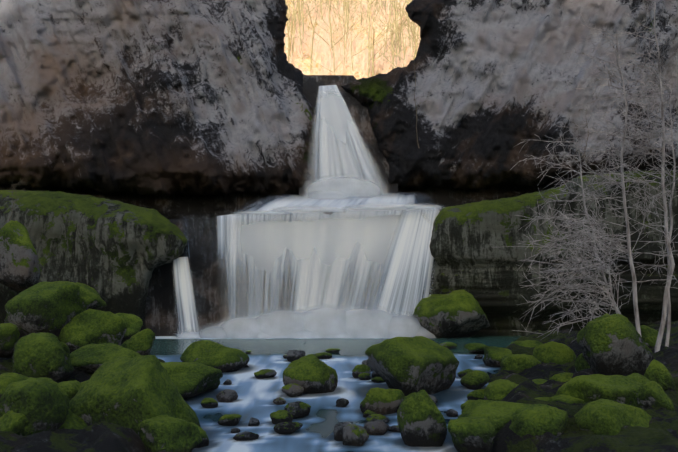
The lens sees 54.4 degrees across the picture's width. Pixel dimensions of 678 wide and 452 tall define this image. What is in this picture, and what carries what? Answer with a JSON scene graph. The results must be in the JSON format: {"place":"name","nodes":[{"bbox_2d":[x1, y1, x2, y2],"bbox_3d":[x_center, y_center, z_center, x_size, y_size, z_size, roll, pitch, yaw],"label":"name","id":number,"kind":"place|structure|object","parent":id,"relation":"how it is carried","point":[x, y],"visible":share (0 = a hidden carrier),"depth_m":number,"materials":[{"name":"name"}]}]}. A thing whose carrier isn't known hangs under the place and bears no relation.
{"place":"outdoors","nodes":[
{"label":"outdoors","id":0,"kind":"place"},
{"bbox_2d":[0,343,164,451],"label":"bank","id":1,"kind":"structure","parent":0,"point":[102,436],"depth_m":8.76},
{"bbox_2d":[0,323,19,357],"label":"boulder","id":2,"kind":"object","parent":1,"relation":"on","point":[9,335],"visible":0.92,"depth_m":13.67,"materials":[{"name":"green plant"}]},
{"bbox_2d":[0,410,28,435],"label":"boulder","id":3,"kind":"object","parent":1,"relation":"on","point":[14,422],"visible":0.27,"depth_m":8.98,"materials":[{"name":"green plant"}]},
{"bbox_2d":[0,373,29,393],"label":"boulder","id":4,"kind":"object","parent":1,"relation":"on","point":[6,379],"visible":0.15,"depth_m":10.54,"materials":[{"name":"green plant"}]},
{"bbox_2d":[0,220,41,293],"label":"mossy boulder","id":5,"kind":"structure","parent":1,"relation":"on","point":[20,270],"depth_m":22.00,"materials":[{"name":"grey stone"}]},
{"bbox_2d":[0,377,68,435],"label":"boulder","id":6,"kind":"object","parent":1,"relation":"on","point":[41,404],"visible":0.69,"depth_m":9.21,"materials":[{"name":"green plant"}]},
{"bbox_2d":[12,332,73,382],"bbox_3d":[-5.655,2.565,12.501,1.167,1.071,1.032,0,-7,-1],"label":"boulder","id":7,"kind":"object","parent":1,"relation":"on","point":[38,355],"visible":0.88,"depth_m":12.19,"materials":[{"name":"green plant"}]},
{"bbox_2d":[4,281,86,339],"bbox_3d":[-6.785,1.987,14.955,1.906,1.490,1.508,0,-7,-1],"label":"boulder","id":8,"kind":"object","parent":1,"relation":"on","point":[55,307],"visible":0.69,"depth_m":14.52,"materials":[{"name":"green plant"}]},
{"bbox_2d":[59,341,69,356],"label":"mossy rock","id":9,"kind":"object","parent":1,"relation":"on","point":[65,347],"visible":0.06,"depth_m":13.01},
{"bbox_2d":[58,380,82,399],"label":"boulder","id":10,"kind":"object","parent":1,"relation":"on","point":[71,388],"visible":0.12,"depth_m":10.72,"materials":[{"name":"green plant"}]},
{"bbox_2d":[59,409,87,429],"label":"boulder","id":11,"kind":"object","parent":1,"relation":"on","point":[73,421],"visible":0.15,"depth_m":9.63,"materials":[{"name":"green plant"}]},
{"bbox_2d":[76,282,106,309],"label":"boulder","id":12,"kind":"object","parent":1,"relation":"on","point":[91,297],"visible":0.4,"depth_m":19.89,"materials":[{"name":"green plant"}]},
{"bbox_2d":[58,309,127,353],"bbox_3d":[-5.720,2.503,15.075,1.430,1.225,1.193,6,-9,-40],"label":"boulder","id":13,"kind":"object","parent":1,"relation":"on","point":[89,326],"visible":0.75,"depth_m":14.77,"materials":[{"name":"green plant"}]},
{"bbox_2d":[69,343,139,374],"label":"boulder","id":14,"kind":"object","parent":1,"relation":"on","point":[90,358],"visible":0.56,"depth_m":13.32,"materials":[{"name":"green plant"}]},
{"bbox_2d":[116,313,142,342],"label":"boulder","id":15,"kind":"object","parent":1,"relation":"on","point":[135,323],"visible":0.31,"depth_m":18.73,"materials":[{"name":"green plant"}]},
{"bbox_2d":[69,355,199,433],"bbox_3d":[-3.180,2.787,10.467,2.023,1.465,1.619,-3,-7,23],"label":"boulder","id":16,"kind":"object","parent":1,"relation":"on","point":[132,393],"visible":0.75,"depth_m":9.95,"materials":[{"name":"green plant"}]},
{"bbox_2d":[121,328,155,354],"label":"boulder","id":17,"kind":"object","parent":1,"relation":"on","point":[141,342],"visible":0.65,"depth_m":16.57,"materials":[{"name":"green plant"}]},
{"bbox_2d":[137,415,201,451],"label":"boulder","id":18,"kind":"object","parent":1,"relation":"on","point":[163,433],"visible":0.96,"depth_m":9.15,"materials":[{"name":"green plant"}]},
{"bbox_2d":[0,188,188,330],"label":"ledge","id":19,"kind":"object","parent":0,"point":[113,253],"visible":0.52,"depth_m":29.02,"materials":[{"name":"stone"}]},
{"bbox_2d":[172,257,201,337],"bbox_3d":[-6.740,3.159,29.193,1.608,3.625,0.300,0,-7,-1],"label":"side fall","id":20,"kind":"object","parent":19,"relation":"attached to","point":[184,292],"visible":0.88,"depth_m":29.11,"materials":[{"name":"liquid"}]},
{"bbox_2d":[0,0,318,194],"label":"cliff","id":21,"kind":"structure","parent":0,"point":[175,97],"depth_m":38.85,"materials":[{"name":"stone"}]},
{"bbox_2d":[0,169,677,219],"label":"rock wall","id":22,"kind":"structure","parent":21,"relation":"attached to","point":[178,207],"depth_m":38.67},
{"bbox_2d":[175,327,207,338],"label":"mist","id":23,"kind":"structure","parent":0,"point":[191,336],"depth_m":28.46,"materials":[{"name":"white liquid"}]},
{"bbox_2d":[197,321,237,338],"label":"mist","id":24,"kind":"structure","parent":0,"point":[218,334],"depth_m":28.52,"materials":[{"name":"white liquid"}]},
{"bbox_2d":[216,313,262,337],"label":"mist","id":25,"kind":"structure","parent":0,"point":[249,329],"depth_m":28.52,"materials":[{"name":"white liquid"}]},
{"bbox_2d":[233,210,291,217],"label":"foam","id":26,"kind":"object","parent":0,"point":[275,212],"depth_m":30.47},
{"bbox_2d":[248,307,319,337],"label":"mist","id":27,"kind":"structure","parent":0,"point":[279,325],"depth_m":28.56,"materials":[{"name":"white liquid"}]},
{"bbox_2d":[145,210,440,335],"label":"curtain wall","id":28,"kind":"structure","parent":0,"point":[161,314],"depth_m":30.80,"materials":[{"name":"black stone"}]},
{"bbox_2d":[184,215,218,315],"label":"trickles","id":29,"kind":"object","parent":28,"relation":"attached to","point":[200,259],"visible":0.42,"depth_m":31.07,"materials":[{"name":"liquid"}]},
{"bbox_2d":[214,205,432,336],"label":"waterfall","id":30,"kind":"object","parent":28,"relation":"attached to","point":[223,220],"depth_m":30.76,"materials":[{"name":"liquid"}]},
{"bbox_2d":[220,192,433,215],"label":"waterfall ledge water","id":31,"kind":"structure","parent":30,"relation":"attached to","point":[401,200],"depth_m":33.45,"materials":[{"name":"liquid"}]},
{"bbox_2d":[366,206,442,336],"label":"waterfall","id":32,"kind":"object","parent":28,"relation":"attached to","point":[409,265],"visible":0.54,"depth_m":30.24,"materials":[{"name":"liquid"}]},
{"bbox_2d":[341,202,417,215],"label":"foam","id":33,"kind":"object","parent":32,"relation":"attached to","point":[375,207],"depth_m":30.54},
{"bbox_2d":[228,327,386,337],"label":"mist","id":34,"kind":"structure","parent":0,"point":[307,334],"depth_m":28.47,"materials":[{"name":"white liquid"}]},
{"bbox_2d":[269,204,345,218],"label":"foam","id":35,"kind":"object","parent":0,"point":[305,209],"depth_m":30.47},
{"bbox_2d":[292,304,357,337],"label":"mist","id":36,"kind":"structure","parent":0,"point":[332,325],"depth_m":28.59,"materials":[{"name":"white liquid"}]},
{"bbox_2d":[305,190,355,198],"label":"foam","id":37,"kind":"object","parent":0,"point":[332,195],"depth_m":34.27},
{"bbox_2d":[150,336,520,451],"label":"water","id":38,"kind":"structure","parent":0,"point":[313,433],"depth_m":13.33,"materials":[{"name":"blue liquid"}]},
{"bbox_2d":[161,362,222,397],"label":"boulder","id":39,"kind":"object","parent":38,"relation":"in","point":[191,379],"visible":0.52,"depth_m":13.13,"materials":[{"name":"green plant"}]},
{"bbox_2d":[191,422,208,447],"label":"boulder","id":40,"kind":"object","parent":38,"relation":"on","point":[205,439],"visible":0.27,"depth_m":9.71,"materials":[{"name":"green plant"}]},
{"bbox_2d":[201,398,217,407],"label":"stone","id":41,"kind":"object","parent":38,"relation":"on","point":[209,403],"visible":0.85,"depth_m":12.38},
{"bbox_2d":[180,340,249,372],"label":"boulder","id":42,"kind":"object","parent":38,"relation":"in","point":[222,358],"visible":0.73,"depth_m":16.47,"materials":[{"name":"green plant"}]},
{"bbox_2d":[216,389,237,402],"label":"stone","id":43,"kind":"object","parent":38,"relation":"on","point":[228,395],"visible":0.92,"depth_m":12.91,"materials":[{"name":"grey stone"}]},
{"bbox_2d":[223,379,231,384],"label":"stone","id":44,"kind":"object","parent":38,"relation":"on","point":[227,382],"visible":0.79,"depth_m":14.60,"materials":[{"name":"grey stone"}]},
{"bbox_2d":[218,414,240,425],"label":"boulder","id":45,"kind":"object","parent":38,"relation":"in","point":[230,419],"visible":0.85,"depth_m":10.98,"materials":[{"name":"green plant"}]},
{"bbox_2d":[231,427,239,432],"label":"stone","id":46,"kind":"object","parent":38,"relation":"on","point":[235,430],"visible":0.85,"depth_m":10.54,"materials":[{"name":"grey stone"}]},
{"bbox_2d":[233,431,258,440],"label":"stone","id":47,"kind":"object","parent":38,"relation":"on","point":[245,436],"visible":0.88,"depth_m":10.10,"materials":[{"name":"grey stone"}]},
{"bbox_2d":[248,417,259,425],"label":"stone","id":48,"kind":"object","parent":38,"relation":"on","point":[254,421],"visible":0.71,"depth_m":10.97,"materials":[{"name":"grey stone"}]},
{"bbox_2d":[254,369,276,378],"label":"mossy rock","id":49,"kind":"object","parent":38,"relation":"in","point":[264,373],"visible":0.92,"depth_m":15.41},
{"bbox_2d":[273,397,285,404],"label":"stone","id":50,"kind":"object","parent":38,"relation":"on","point":[279,401],"visible":0.81,"depth_m":12.63,"materials":[{"name":"grey stone"}]},
{"bbox_2d":[270,410,292,424],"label":"boulder","id":51,"kind":"object","parent":38,"relation":"in","point":[278,416],"visible":0.73,"depth_m":11.10,"materials":[{"name":"green plant"}]},
{"bbox_2d":[273,422,302,433],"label":"stone","id":52,"kind":"object","parent":38,"relation":"on","point":[286,428],"visible":0.9,"depth_m":10.44,"materials":[{"name":"grey stone"}]},
{"bbox_2d":[282,383,303,396],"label":"boulder","id":53,"kind":"object","parent":38,"relation":"in","point":[292,390],"visible":0.88,"depth_m":13.37,"materials":[{"name":"grey stone"}]},
{"bbox_2d":[286,350,304,361],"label":"stone","id":54,"kind":"object","parent":38,"relation":"in","point":[292,355],"visible":0.73,"depth_m":17.97,"materials":[{"name":"grey stone"}]},
{"bbox_2d":[284,401,310,418],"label":"stone","id":55,"kind":"object","parent":38,"relation":"on","point":[298,409],"visible":0.6,"depth_m":11.57,"materials":[{"name":"grey stone"}]},
{"bbox_2d":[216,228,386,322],"bbox_3d":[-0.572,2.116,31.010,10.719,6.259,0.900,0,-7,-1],"label":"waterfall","id":56,"kind":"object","parent":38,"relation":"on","point":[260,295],"depth_m":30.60,"materials":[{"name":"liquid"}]},
{"bbox_2d":[283,354,337,393],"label":"boulder","id":57,"kind":"object","parent":38,"relation":"in","point":[311,374],"visible":0.9,"depth_m":13.70,"materials":[{"name":"green plant"}]},
{"bbox_2d":[315,352,331,358],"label":"mossy rock","id":58,"kind":"object","parent":38,"relation":"in","point":[323,355],"visible":0.65,"depth_m":18.46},
{"bbox_2d":[326,348,340,352],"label":"mossy rock","id":59,"kind":"object","parent":38,"relation":"on","point":[331,350],"visible":0.94,"depth_m":20.02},
{"bbox_2d":[334,422,350,440],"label":"stone","id":60,"kind":"object","parent":38,"relation":"in","point":[338,431],"visible":0.46,"depth_m":10.10,"materials":[{"name":"grey stone"}]},
{"bbox_2d":[336,398,348,406],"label":"stone","id":61,"kind":"object","parent":38,"relation":"on","point":[341,402],"visible":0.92,"depth_m":12.41,"materials":[{"name":"grey stone"}]},
{"bbox_2d":[343,424,366,445],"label":"boulder","id":62,"kind":"object","parent":38,"relation":"in","point":[354,435],"visible":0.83,"depth_m":9.80,"materials":[{"name":"grey stone"}]},
{"bbox_2d":[352,364,370,377],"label":"boulder","id":63,"kind":"object","parent":38,"relation":"in","point":[357,370],"visible":0.71,"depth_m":15.43,"materials":[{"name":"green plant"}]},
{"bbox_2d":[358,373,370,379],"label":"stone","id":64,"kind":"object","parent":38,"relation":"on","point":[364,376],"visible":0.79,"depth_m":15.18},
{"bbox_2d":[335,304,399,337],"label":"mist","id":65,"kind":"structure","parent":38,"relation":"on","point":[361,326],"depth_m":28.59,"materials":[{"name":"white liquid"}]},
{"bbox_2d":[363,410,375,417],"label":"stone","id":66,"kind":"object","parent":38,"relation":"on","point":[366,413],"visible":0.6,"depth_m":11.61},
{"bbox_2d":[372,371,379,377],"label":"stone","id":67,"kind":"object","parent":38,"relation":"on","point":[374,374],"visible":0.1,"depth_m":15.34,"materials":[{"name":"grey stone"}]},
{"bbox_2d":[364,421,388,435],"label":"stone","id":68,"kind":"object","parent":38,"relation":"on","point":[376,428],"visible":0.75,"depth_m":10.41,"materials":[{"name":"grey stone"}]},
{"bbox_2d":[366,414,389,422],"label":"stone","id":69,"kind":"object","parent":38,"relation":"on","point":[376,417],"visible":0.6,"depth_m":11.15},
{"bbox_2d":[371,377,384,382],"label":"stone","id":70,"kind":"object","parent":38,"relation":"on","point":[377,380],"visible":0.73,"depth_m":14.84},
{"bbox_2d":[360,387,404,414],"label":"boulder","id":71,"kind":"object","parent":38,"relation":"in","point":[381,401],"visible":0.81,"depth_m":11.79,"materials":[{"name":"green plant"}]},
{"bbox_2d":[388,425,399,431],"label":"stone","id":72,"kind":"object","parent":38,"relation":"on","point":[394,428],"visible":0.62,"depth_m":10.62,"materials":[{"name":"grey stone"}]},
{"bbox_2d":[365,336,458,395],"bbox_3d":[1.564,3.054,13.798,2.029,1.481,1.824,0,-7,-1],"label":"boulder","id":73,"kind":"object","parent":38,"relation":"in","point":[406,366],"visible":0.94,"depth_m":13.41,"materials":[{"name":"green plant"}]},
{"bbox_2d":[397,390,446,446],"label":"boulder","id":74,"kind":"object","parent":38,"relation":"in","point":[421,422],"visible":0.92,"depth_m":9.79,"materials":[{"name":"green plant"}]},
{"bbox_2d":[428,394,437,403],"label":"stone","id":75,"kind":"object","parent":38,"relation":"on","point":[434,399],"visible":0.08,"depth_m":12.51,"materials":[{"name":"grey stone"}]},
{"bbox_2d":[439,342,456,348],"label":"mossy rock","id":76,"kind":"object","parent":38,"relation":"on","point":[450,345],"visible":0.62,"depth_m":22.04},
{"bbox_2d":[412,290,489,337],"bbox_3d":[4.997,4.136,29.675,3.467,2.680,3.709,0,-7,-1],"label":"mossy boulder","id":77,"kind":"object","parent":38,"relation":"in","point":[456,313],"visible":0.92,"depth_m":28.39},
{"bbox_2d":[446,409,457,416],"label":"stone","id":78,"kind":"object","parent":38,"relation":"on","point":[451,413],"visible":0.96,"depth_m":11.71,"materials":[{"name":"grey stone"}]},
{"bbox_2d":[457,369,472,377],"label":"stone","id":79,"kind":"object","parent":38,"relation":"on","point":[461,373],"visible":0.4,"depth_m":15.47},
{"bbox_2d":[460,370,489,389],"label":"boulder","id":80,"kind":"object","parent":38,"relation":"in","point":[475,379],"visible":0.98,"depth_m":14.12,"materials":[{"name":"green plant"}]},
{"bbox_2d":[464,343,485,353],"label":"boulder","id":81,"kind":"object","parent":38,"relation":"on","point":[475,348],"visible":0.73,"depth_m":19.61,"materials":[{"name":"green plant"}]},
{"bbox_2d":[474,354,482,358],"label":"stone","id":82,"kind":"object","parent":38,"relation":"on","point":[478,356],"visible":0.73,"depth_m":18.51,"materials":[{"name":"grey stone"}]},
{"bbox_2d":[305,174,381,197],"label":"mist","id":83,"kind":"structure","parent":0,"point":[351,188],"depth_m":34.41,"materials":[{"name":"white liquid"}]},
{"bbox_2d":[284,0,419,78],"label":"hillside","id":84,"kind":"structure","parent":0,"point":[317,65],"depth_m":158.24,"materials":[{"name":"beige stone"}]},
{"bbox_2d":[284,0,420,79],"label":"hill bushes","id":85,"kind":"object","parent":84,"relation":"on","point":[322,46],"visible":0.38,"depth_m":148.98,"materials":[{"name":"beige plant"}]},
{"bbox_2d":[284,0,420,77],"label":"hill trees","id":86,"kind":"object","parent":84,"relation":"on","point":[400,29],"visible":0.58,"depth_m":131.25,"materials":[{"name":"beige plant"}]},
{"bbox_2d":[380,311,422,337],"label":"mist","id":87,"kind":"structure","parent":0,"point":[397,327],"depth_m":28.58,"materials":[{"name":"white liquid"}]},
{"bbox_2d":[405,321,435,337],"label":"mist","id":88,"kind":"structure","parent":0,"point":[424,332],"depth_m":28.55,"materials":[{"name":"white liquid"}]},
{"bbox_2d":[398,202,445,212],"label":"foam","id":89,"kind":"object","parent":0,"point":[424,206],"depth_m":30.56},
{"bbox_2d":[341,0,677,188],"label":"cliff","id":90,"kind":"structure","parent":0,"point":[499,80],"depth_m":38.79,"materials":[{"name":"stone"}]},
{"bbox_2d":[9,51,597,220],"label":"hanging vines","id":91,"kind":"object","parent":90,"relation":"hanging from","point":[416,132],"visible":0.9,"depth_m":31.20,"materials":[{"name":"green plant"}]},
{"bbox_2d":[299,75,397,197],"bbox_3d":[0.627,-5.140,38.368,5.716,8.964,4.061,0,-7,-1],"label":"rock ledge","id":92,"kind":"object","parent":90,"relation":"on","point":[358,111],"visible":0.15,"depth_m":39.12,"materials":[{"name":"stone"}]},
{"bbox_2d":[303,85,390,196],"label":"waterfall","id":93,"kind":"object","parent":92,"relation":"on","point":[332,152],"depth_m":37.15,"materials":[{"name":"liquid"}]},
{"bbox_2d":[430,170,677,335],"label":"ledge","id":94,"kind":"object","parent":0,"point":[466,238],"visible":0.62,"depth_m":29.47,"materials":[{"name":"stone"}]},
{"bbox_2d":[489,320,677,451],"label":"bank","id":95,"kind":"structure","parent":0,"point":[659,433],"depth_m":9.74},
{"bbox_2d":[460,400,475,409],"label":"mossy rock","id":96,"kind":"object","parent":95,"relation":"on","point":[462,406],"visible":0.15,"depth_m":11.26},
{"bbox_2d":[447,416,495,451],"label":"boulder","id":97,"kind":"object","parent":95,"relation":"on","point":[473,434],"visible":1,"depth_m":9.24,"materials":[{"name":"green plant"}]},
{"bbox_2d":[467,389,483,399],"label":"stone","id":98,"kind":"object","parent":95,"relation":"on","point":[476,394],"visible":0.46,"depth_m":12.88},
{"bbox_2d":[482,346,511,366],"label":"boulder","id":99,"kind":"object","parent":95,"relation":"on","point":[493,355],"visible":0.58,"depth_m":17.15,"materials":[{"name":"green plant"}]},
{"bbox_2d":[483,379,518,400],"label":"boulder","id":100,"kind":"object","parent":95,"relation":"on","point":[498,390],"visible":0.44,"depth_m":12.42,"materials":[{"name":"green plant"}]},
{"bbox_2d":[458,399,548,432],"bbox_3d":[2.613,3.085,10.334,1.580,0.672,1.308,0,-7,-1],"label":"boulder","id":101,"kind":"object","parent":95,"relation":"on","point":[497,415],"visible":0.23,"depth_m":10.16,"materials":[{"name":"green plant"}]},
{"bbox_2d":[500,354,540,370],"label":"boulder","id":102,"kind":"object","parent":95,"relation":"on","point":[517,362],"visible":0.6,"depth_m":14.73,"materials":[{"name":"green plant"}]},
{"bbox_2d":[509,340,542,346],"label":"mossy rock","id":103,"kind":"object","parent":95,"relation":"on","point":[529,343],"visible":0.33,"depth_m":18.40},
{"bbox_2d":[509,404,568,435],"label":"boulder","id":104,"kind":"object","parent":95,"relation":"on","point":[536,419],"visible":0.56,"depth_m":9.41,"materials":[{"name":"green plant"}]},
{"bbox_2d":[533,379,547,383],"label":"mossy rock","id":105,"kind":"object","parent":95,"relation":"on","point":[539,381],"visible":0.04,"depth_m":13.09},
{"bbox_2d":[534,397,549,400],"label":"mossy rock","id":106,"kind":"object","parent":95,"relation":"on","point":[544,398],"visible":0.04,"depth_m":11.30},
{"bbox_2d":[533,341,575,364],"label":"boulder","id":107,"kind":"object","parent":95,"relation":"on","point":[553,352],"visible":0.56,"depth_m":15.62,"materials":[{"name":"green plant"}]},
{"bbox_2d":[549,372,572,381],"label":"boulder","id":108,"kind":"object","parent":95,"relation":"on","point":[564,376],"visible":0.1,"depth_m":13.08,"materials":[{"name":"green plant"}]},
{"bbox_2d":[548,394,584,403],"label":"boulder","id":109,"kind":"object","parent":95,"relation":"on","point":[567,399],"visible":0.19,"depth_m":10.82,"materials":[{"name":"green plant"}]},
{"bbox_2d":[574,353,589,371],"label":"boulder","id":110,"kind":"object","parent":95,"relation":"on","point":[580,363],"visible":0.17,"depth_m":14.03,"materials":[{"name":"green plant"}]},
{"bbox_2d":[492,0,677,352],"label":"bare tree","id":111,"kind":"object","parent":95,"relation":"on","point":[602,267],"visible":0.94,"depth_m":15.58,"materials":[{"name":"grey plant"}]},
{"bbox_2d":[555,374,640,405],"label":"boulder","id":112,"kind":"object","parent":95,"relation":"on","point":[621,389],"visible":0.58,"depth_m":10.76,"materials":[{"name":"green plant"}]},
{"bbox_2d":[574,399,651,435],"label":"boulder","id":113,"kind":"object","parent":95,"relation":"on","point":[605,417],"visible":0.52,"depth_m":9.34,"materials":[{"name":"green plant"}]},
{"bbox_2d":[577,313,654,375],"bbox_3d":[5.175,2.386,12.538,1.393,1.450,1.184,5,-8,-35],"label":"boulder","id":114,"kind":"object","parent":95,"relation":"on","point":[612,344],"visible":0.83,"depth_m":12.11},
{"bbox_2d":[626,373,649,382],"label":"mossy rock","id":115,"kind":"object","parent":95,"relation":"on","point":[638,377],"visible":0.15,"depth_m":11.18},
{"bbox_2d":[635,325,657,347],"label":"boulder","id":116,"kind":"object","parent":95,"relation":"on","point":[649,335],"visible":0.35,"depth_m":16.33,"materials":[{"name":"green plant"}]},
{"bbox_2d":[633,381,674,411],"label":"boulder","id":117,"kind":"object","parent":95,"relation":"on","point":[651,394],"visible":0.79,"depth_m":10.01,"materials":[{"name":"green plant"}]},
{"bbox_2d":[644,359,674,391],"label":"boulder","id":118,"kind":"object","parent":95,"relation":"on","point":[658,372],"visible":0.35,"depth_m":11.42,"materials":[{"name":"green plant"}]}
]}

